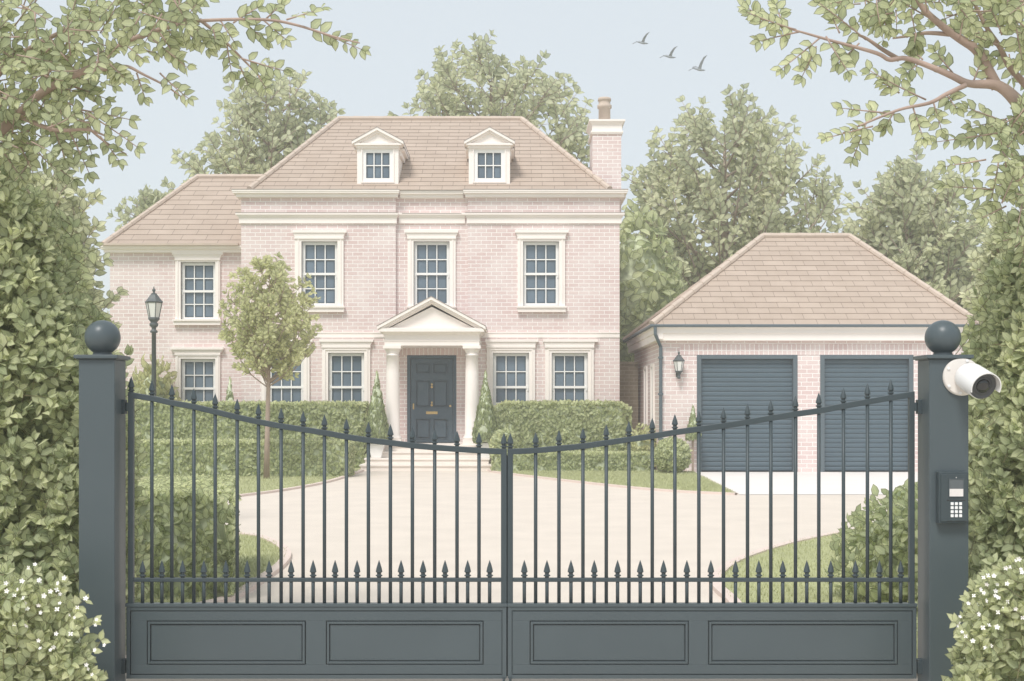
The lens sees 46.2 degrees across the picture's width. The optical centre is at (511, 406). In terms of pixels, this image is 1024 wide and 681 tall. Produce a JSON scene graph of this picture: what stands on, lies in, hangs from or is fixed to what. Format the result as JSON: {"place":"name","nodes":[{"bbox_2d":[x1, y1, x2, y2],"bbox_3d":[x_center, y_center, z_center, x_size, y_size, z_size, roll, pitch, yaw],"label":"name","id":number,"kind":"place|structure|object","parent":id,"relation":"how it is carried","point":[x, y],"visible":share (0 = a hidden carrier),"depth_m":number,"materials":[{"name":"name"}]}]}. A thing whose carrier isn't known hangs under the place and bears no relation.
{"place":"outdoors","nodes":[
{"label":"outdoors","id":0,"kind":"place"},
{"bbox_2d":[146,531,278,601],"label":"lawn","id":1,"kind":"structure","parent":0,"point":[252,571],"depth_m":12.65,"materials":[{"name":"green plant"}]},
{"bbox_2d":[0,559,110,680],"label":"flowering shrub","id":2,"kind":"object","parent":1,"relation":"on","point":[42,631],"visible":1,"depth_m":6.28,"materials":[{"name":"green plant"}]},
{"bbox_2d":[0,157,128,354],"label":"broadleaf tree","id":3,"kind":"object","parent":1,"relation":"on","point":[69,203],"visible":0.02,"depth_m":15.08,"materials":[{"name":"green plant"}]},
{"bbox_2d":[0,167,156,612],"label":"tall hedge","id":4,"kind":"object","parent":1,"relation":"on","point":[48,308],"visible":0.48,"depth_m":7.45,"materials":[{"name":"green plant"}]},
{"bbox_2d":[0,0,370,190],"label":"overhanging tree","id":5,"kind":"object","parent":1,"relation":"on","point":[44,56],"visible":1,"depth_m":7.38,"materials":[{"name":"green plant"}]},
{"bbox_2d":[135,472,241,598],"bbox_3d":[-3.082,1.158,11.106,1.626,1.013,2.330,0,0,0],"label":"clipped hedge","id":6,"kind":"object","parent":1,"relation":"on","point":[204,517],"visible":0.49,"depth_m":10.01,"materials":[{"name":"green plant"}]},
{"bbox_2d":[140,468,359,493],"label":"lawn","id":7,"kind":"structure","parent":0,"point":[286,485],"depth_m":25.25,"materials":[{"name":"green plant"}]},
{"bbox_2d":[145,287,162,395],"bbox_3d":[-9.660,-0.808,32.350,0.500,4.837,0.433,0,0,0],"label":"lamp post","id":8,"kind":"object","parent":7,"relation":"on","point":[153,302],"visible":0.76,"depth_m":32.29,"materials":[{"name":"black metal"}]},
{"bbox_2d":[132,352,181,401],"bbox_3d":[-9.842,0.101,32.895,1.738,3.195,1.094,0,0,0],"label":"shrub","id":9,"kind":"object","parent":7,"relation":"on","point":[143,381],"visible":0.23,"depth_m":32.83,"materials":[{"name":"green plant"}]},
{"bbox_2d":[226,377,233,400],"bbox_3d":[-7.610,0.410,32.351,0.781,2.461,0.782,0,0,-22],"label":"topiary cone","id":10,"kind":"object","parent":7,"relation":"on","point":[229,393],"visible":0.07,"depth_m":32.30,"materials":[{"name":"green plant"}]},
{"bbox_2d":[135,437,356,476],"bbox_3d":[-6.651,1.194,27.903,6.013,0.959,1.191,0,0,0],"label":"clipped hedge","id":11,"kind":"object","parent":7,"relation":"on","point":[335,457],"visible":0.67,"depth_m":27.41,"materials":[{"name":"green plant"}]},
{"bbox_2d":[135,399,369,467],"bbox_3d":[-7.272,0.754,31.593,7.147,1.876,1.040,0,0,0],"label":"clipped hedge","id":12,"kind":"object","parent":7,"relation":"on","point":[338,413],"visible":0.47,"depth_m":31.21,"materials":[{"name":"green plant"}]},
{"bbox_2d":[217,252,322,478],"bbox_3d":[-5.371,-0.919,26.613,2.390,5.061,1.961,0,0,0],"label":"tree","id":13,"kind":"object","parent":7,"relation":"on","point":[253,337],"visible":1,"depth_m":26.33,"materials":[{"name":"green plant"}]},
{"bbox_2d":[0,0,1023,313],"label":"sky","id":14,"kind":"structure","parent":0,"point":[591,41],"materials":[{"name":"blue"}]},
{"bbox_2d":[126,471,917,680],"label":"driveway","id":15,"kind":"structure","parent":0,"point":[711,521],"depth_m":15.59,"materials":[{"name":"stone"}]},
{"bbox_2d":[74,320,130,680],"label":"gate post","id":16,"kind":"object","parent":15,"relation":"on","point":[102,483],"visible":1,"depth_m":6.85,"materials":[{"name":"metal"}]},
{"bbox_2d":[121,377,507,680],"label":"gate leaf","id":17,"kind":"object","parent":16,"relation":"attached to","point":[313,639],"visible":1,"depth_m":6.98,"materials":[{"name":"paint"}]},
{"bbox_2d":[206,532,290,601],"bbox_3d":[-6.703,1.620,14.254,15.129,0.060,5.951,0,0,37],"label":"kerb edging","id":18,"kind":"object","parent":15,"relation":"on","point":[275,569],"visible":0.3,"depth_m":11.74,"materials":[{"name":"stone"}]},
{"bbox_2d":[239,469,363,496],"bbox_3d":[-6.721,1.620,21.864,6.427,0.060,16.740,0,0,40],"label":"kerb edging","id":19,"kind":"object","parent":15,"relation":"on","point":[299,487],"visible":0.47,"depth_m":23.71,"materials":[{"name":"stone"}]},
{"bbox_2d":[488,469,736,494],"bbox_3d":[1.499,1.620,25.980,0.751,0.060,9.574,0,0,-29],"label":"kerb edging","id":20,"kind":"object","parent":15,"relation":"on","point":[635,487],"visible":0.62,"depth_m":24.02,"materials":[{"name":"stone"}]},
{"bbox_2d":[713,531,838,601],"bbox_3d":[6.336,1.620,14.232,15.048,0.060,4.904,0,0,-42],"label":"kerb edging","id":21,"kind":"object","parent":15,"relation":"on","point":[717,588],"visible":0.28,"depth_m":12.19,"materials":[{"name":"stone"}]},
{"bbox_2d":[622,233,982,471],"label":"double garage","id":22,"kind":"structure","parent":15,"relation":"on","point":[780,321],"depth_m":29.70,"materials":[{"name":"pink brick"}]},
{"bbox_2d":[643,366,647,428],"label":"side window","id":23,"kind":"structure","parent":22,"relation":"in","point":[645,368],"depth_m":32.99,"materials":[{"name":"paint"}]},
{"bbox_2d":[650,364,654,423],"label":"side window","id":24,"kind":"structure","parent":22,"relation":"in","point":[652,366],"depth_m":31.34,"materials":[{"name":"paint"}]},
{"bbox_2d":[673,351,684,378],"bbox_3d":[4.090,-1.018,29.439,0.260,0.695,0.321,0,0,-30],"label":"wall lantern","id":25,"kind":"object","parent":22,"relation":"attached to","point":[678,360],"depth_m":29.37,"materials":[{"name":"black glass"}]},
{"bbox_2d":[697,355,797,471],"bbox_3d":[5.805,0.179,29.693,2.483,2.890,0.215,0,0,0],"label":"garage door","id":26,"kind":"structure","parent":22,"relation":"in","point":[730,382],"depth_m":29.70,"materials":[{"name":"metal"}]},
{"bbox_2d":[820,355,913,471],"bbox_3d":[8.757,0.179,29.693,2.302,2.890,0.215,0,0,0],"label":"garage door","id":27,"kind":"structure","parent":22,"relation":"in","point":[852,373],"depth_m":29.70,"materials":[{"name":"metal"}]},
{"bbox_2d":[696,472,917,493],"bbox_3d":[8.597,1.624,25.830,8.806,0.001,7.540,0,0,0],"label":"apron","id":28,"kind":"object","parent":15,"relation":"on","point":[831,482],"visible":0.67,"depth_m":25.84,"materials":[{"name":"concrete"}]},
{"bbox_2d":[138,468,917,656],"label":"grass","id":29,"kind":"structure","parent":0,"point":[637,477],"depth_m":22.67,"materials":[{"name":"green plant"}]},
{"bbox_2d":[515,471,719,491],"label":"lawn","id":30,"kind":"structure","parent":0,"point":[642,479],"depth_m":26.28,"materials":[{"name":"green plant"}]},
{"bbox_2d":[488,427,518,458],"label":"shrub","id":31,"kind":"object","parent":30,"relation":"on","point":[495,440],"visible":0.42,"depth_m":29.83,"materials":[{"name":"green plant"}]},
{"bbox_2d":[494,399,632,450],"bbox_3d":[1.315,0.728,31.602,3.757,1.877,1.018,0,0,0],"label":"clipped hedge","id":32,"kind":"object","parent":30,"relation":"on","point":[523,421],"visible":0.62,"depth_m":31.21,"materials":[{"name":"green plant"}]},
{"bbox_2d":[490,450,649,470],"bbox_3d":[1.496,1.358,29.839,4.093,0.597,0.864,0,0,0],"label":"clipped hedge","id":33,"kind":"object","parent":30,"relation":"on","point":[594,460],"visible":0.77,"depth_m":29.51,"materials":[{"name":"green plant"}]},
{"bbox_2d":[620,362,637,434],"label":"garden wall","id":34,"kind":"structure","parent":30,"relation":"on","point":[629,383],"depth_m":34.40,"materials":[{"name":"brick"}]},
{"bbox_2d":[624,423,656,466],"bbox_3d":[3.376,1.064,30.821,1.105,1.276,0.749,0,0,0],"label":"shrub","id":35,"kind":"object","parent":30,"relation":"on","point":[643,445],"visible":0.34,"depth_m":30.65,"materials":[{"name":"green plant"}]},
{"bbox_2d":[654,436,692,472],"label":"round topiary","id":36,"kind":"object","parent":30,"relation":"on","point":[663,455],"visible":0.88,"depth_m":28.46,"materials":[{"name":"green plant"}]},
{"bbox_2d":[685,405,701,470],"bbox_3d":[4.429,0.782,29.294,0.407,1.656,0.385,0,0,0],"label":"topiary cone","id":37,"kind":"object","parent":30,"relation":"on","point":[692,437],"visible":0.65,"depth_m":29.25,"materials":[{"name":"green plant"}]},
{"bbox_2d":[633,32,649,43],"bbox_3d":[2.828,-7.958,26.044,0.380,0.228,0.244,0,0,18],"label":"bird","id":38,"kind":"object","parent":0,"point":[643,40],"visible":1,"depth_m":25.98},
{"bbox_2d":[660,46,676,57],"bbox_3d":[3.421,-7.654,26.045,0.394,0.229,0.253,0,0,18],"label":"bird","id":39,"kind":"object","parent":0,"point":[670,54],"visible":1,"depth_m":25.98},
{"bbox_2d":[690,55,706,70],"bbox_3d":[4.057,-7.418,26.047,0.408,0.310,0.262,0,0,18],"label":"bird","id":40,"kind":"object","parent":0,"point":[699,67],"visible":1,"depth_m":25.97},
{"bbox_2d":[725,534,917,657],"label":"lawn","id":41,"kind":"structure","parent":0,"point":[776,567],"depth_m":11.52,"materials":[{"name":"green plant"}]},
{"bbox_2d":[823,479,917,615],"bbox_3d":[3.596,1.113,9.774,1.973,1.079,1.603,0,0,0],"label":"shrub","id":42,"kind":"object","parent":41,"relation":"on","point":[878,537],"visible":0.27,"depth_m":9.56,"materials":[{"name":"green plant"}]},
{"bbox_2d":[737,0,1023,276],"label":"overhanging tree","id":43,"kind":"object","parent":41,"relation":"on","point":[966,23],"visible":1,"depth_m":7.39,"materials":[{"name":"green plant"}]},
{"bbox_2d":[913,320,973,680],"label":"gate post","id":44,"kind":"object","parent":41,"relation":"on","point":[942,547],"visible":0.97,"depth_m":6.85,"materials":[{"name":"metal"}]},
{"bbox_2d":[507,380,921,680],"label":"gate leaf","id":45,"kind":"object","parent":44,"relation":"attached to","point":[698,639],"visible":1,"depth_m":6.98,"materials":[{"name":"paint"}]},
{"bbox_2d":[936,472,968,522],"bbox_3d":[2.505,0.519,6.819,0.170,0.291,0.060,0,0,0],"label":"intercom panel","id":46,"kind":"object","parent":44,"relation":"attached to","point":[952,497],"visible":1,"depth_m":6.79,"materials":[{"name":"paint"}]},
{"bbox_2d":[942,358,1001,398],"bbox_3d":[2.580,-0.158,6.718,0.242,0.236,0.274,0,0,0],"label":"security camera","id":47,"kind":"object","parent":44,"relation":"attached to","point":[963,376],"visible":1,"depth_m":6.68,"materials":[{"name":"white plastic"}]},
{"bbox_2d":[915,251,1023,631],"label":"tall hedge","id":48,"kind":"object","parent":41,"relation":"on","point":[996,463],"visible":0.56,"depth_m":7.54,"materials":[{"name":"green plant"}]},
{"bbox_2d":[941,552,1023,680],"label":"flowering shrub","id":49,"kind":"object","parent":41,"relation":"on","point":[988,634],"visible":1,"depth_m":6.28,"materials":[{"name":"green plant"}]},
{"bbox_2d":[958,207,1023,338],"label":"broadleaf tree","id":50,"kind":"object","parent":41,"relation":"on","point":[981,261],"visible":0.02,"depth_m":15.95,"materials":[{"name":"green plant"}]},
{"label":"ground","id":51,"kind":"structure","parent":0,"visible":0},
{"bbox_2d":[105,181,175,231],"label":"broadleaf tree","id":52,"kind":"object","parent":51,"relation":"on","point":[147,197],"visible":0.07,"depth_m":44.52,"materials":[{"name":"green plant"}]},
{"bbox_2d":[160,57,345,193],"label":"broadleaf tree","id":53,"kind":"object","parent":51,"relation":"on","point":[276,135],"visible":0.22,"depth_m":43.35,"materials":[{"name":"green plant"}]},
{"bbox_2d":[99,97,627,470],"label":"brick house","id":54,"kind":"structure","parent":51,"relation":"on","point":[445,262],"depth_m":32.78,"materials":[{"name":"brick"}]},
{"bbox_2d":[170,347,224,401],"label":"window","id":55,"kind":"structure","parent":54,"relation":"in","point":[201,366],"depth_m":33.75,"materials":[{"name":"paint"}]},
{"bbox_2d":[172,252,223,324],"bbox_3d":[-8.809,-3.290,33.685,1.423,2.031,0.290,0,0,0],"label":"window","id":56,"kind":"structure","parent":54,"relation":"in","point":[201,271],"depth_m":33.75,"materials":[{"name":"paint"}]},
{"bbox_2d":[261,339,312,401],"bbox_3d":[-6.159,-0.618,32.685,1.472,2.398,0.290,0,0,0],"label":"window","id":57,"kind":"structure","parent":54,"relation":"in","point":[299,389],"depth_m":32.76,"materials":[{"name":"paint"}]},
{"bbox_2d":[292,230,346,311],"bbox_3d":[-5.232,-3.674,32.685,1.471,2.225,0.290,0,0,0],"label":"window","id":58,"kind":"structure","parent":54,"relation":"in","point":[319,253],"depth_m":32.75,"materials":[{"name":"paint"}]},
{"bbox_2d":[319,339,373,402],"bbox_3d":[-4.505,-0.618,32.685,1.472,2.398,0.290,0,0,0],"label":"window","id":59,"kind":"structure","parent":54,"relation":"in","point":[347,360],"depth_m":32.75,"materials":[{"name":"paint"}]},
{"bbox_2d":[370,443,384,457],"bbox_3d":[-3.480,1.132,30.860,0.420,0.392,0.420,0,0,0],"label":"planter","id":60,"kind":"object","parent":54,"relation":"on","point":[376,450],"visible":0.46,"depth_m":30.70,"materials":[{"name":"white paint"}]},
{"bbox_2d":[363,370,388,444],"bbox_3d":[-3.486,0.024,30.855,0.708,1.926,0.710,0,0,0],"label":"topiary cone","id":61,"kind":"object","parent":60,"relation":"in","point":[376,418],"visible":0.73,"depth_m":30.70,"materials":[{"name":"green plant"}]},
{"bbox_2d":[405,230,457,308],"bbox_3d":[-2.197,-3.688,32.805,1.459,2.234,0.290,0,0,0],"label":"window","id":62,"kind":"structure","parent":54,"relation":"in","point":[431,253],"depth_m":32.87,"materials":[{"name":"paint"}]},
{"bbox_2d":[407,355,455,442],"bbox_3d":[-2.197,-0.192,32.885,1.349,2.405,0.150,0,0,0],"label":"front door","id":63,"kind":"structure","parent":54,"relation":"in","point":[431,379],"depth_m":32.88,"materials":[{"name":"paint"}]},
{"bbox_2d":[481,442,490,457],"bbox_3d":[-0.686,1.132,30.860,0.420,0.392,0.420,0,0,0],"label":"planter","id":64,"kind":"object","parent":54,"relation":"on","point":[484,444],"visible":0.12,"depth_m":30.72,"materials":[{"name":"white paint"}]},
{"bbox_2d":[472,370,498,443],"bbox_3d":[-0.681,0.024,30.863,0.702,1.926,0.710,0,0,0],"label":"topiary cone","id":65,"kind":"object","parent":64,"relation":"in","point":[485,425],"visible":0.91,"depth_m":30.69,"materials":[{"name":"green plant"}]},
{"bbox_2d":[485,339,537,405],"bbox_3d":[-0.009,-0.618,32.685,1.453,2.398,0.290,0,0,0],"label":"window","id":66,"kind":"structure","parent":54,"relation":"in","point":[510,362],"depth_m":32.75,"materials":[{"name":"paint"}]},
{"bbox_2d":[515,230,568,311],"bbox_3d":[0.808,-3.674,32.685,1.453,2.225,0.290,0,0,0],"label":"window","id":67,"kind":"structure","parent":54,"relation":"in","point":[541,253],"depth_m":32.75,"materials":[{"name":"paint"}]},
{"bbox_2d":[543,339,597,400],"bbox_3d":[1.590,-0.618,32.685,1.490,2.398,0.290,0,0,0],"label":"window","id":68,"kind":"structure","parent":54,"relation":"in","point":[569,363],"depth_m":32.75,"materials":[{"name":"paint"}]},
{"bbox_2d":[387,29,593,168],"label":"broadleaf tree","id":69,"kind":"object","parent":51,"relation":"on","point":[572,137],"visible":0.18,"depth_m":44.98,"materials":[{"name":"green plant"}]},
{"bbox_2d":[620,198,687,361],"bbox_3d":[4.087,-2.515,38.752,3.610,8.542,2.522,0,0,0],"label":"tree","id":70,"kind":"object","parent":51,"relation":"on","point":[650,285],"visible":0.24,"depth_m":38.22,"materials":[{"name":"green plant"}]},
{"bbox_2d":[620,83,854,299],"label":"broadleaf tree","id":71,"kind":"object","parent":51,"relation":"on","point":[744,139],"visible":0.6,"depth_m":41.62,"materials":[{"name":"green plant"}]},
{"bbox_2d":[832,143,989,314],"bbox_3d":[14.149,-3.590,40.963,5.932,10.507,4.901,0,0,0],"label":"broadleaf tree","id":72,"kind":"object","parent":51,"relation":"on","point":[922,236],"visible":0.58,"depth_m":39.94,"materials":[{"name":"green plant"}]}
]}

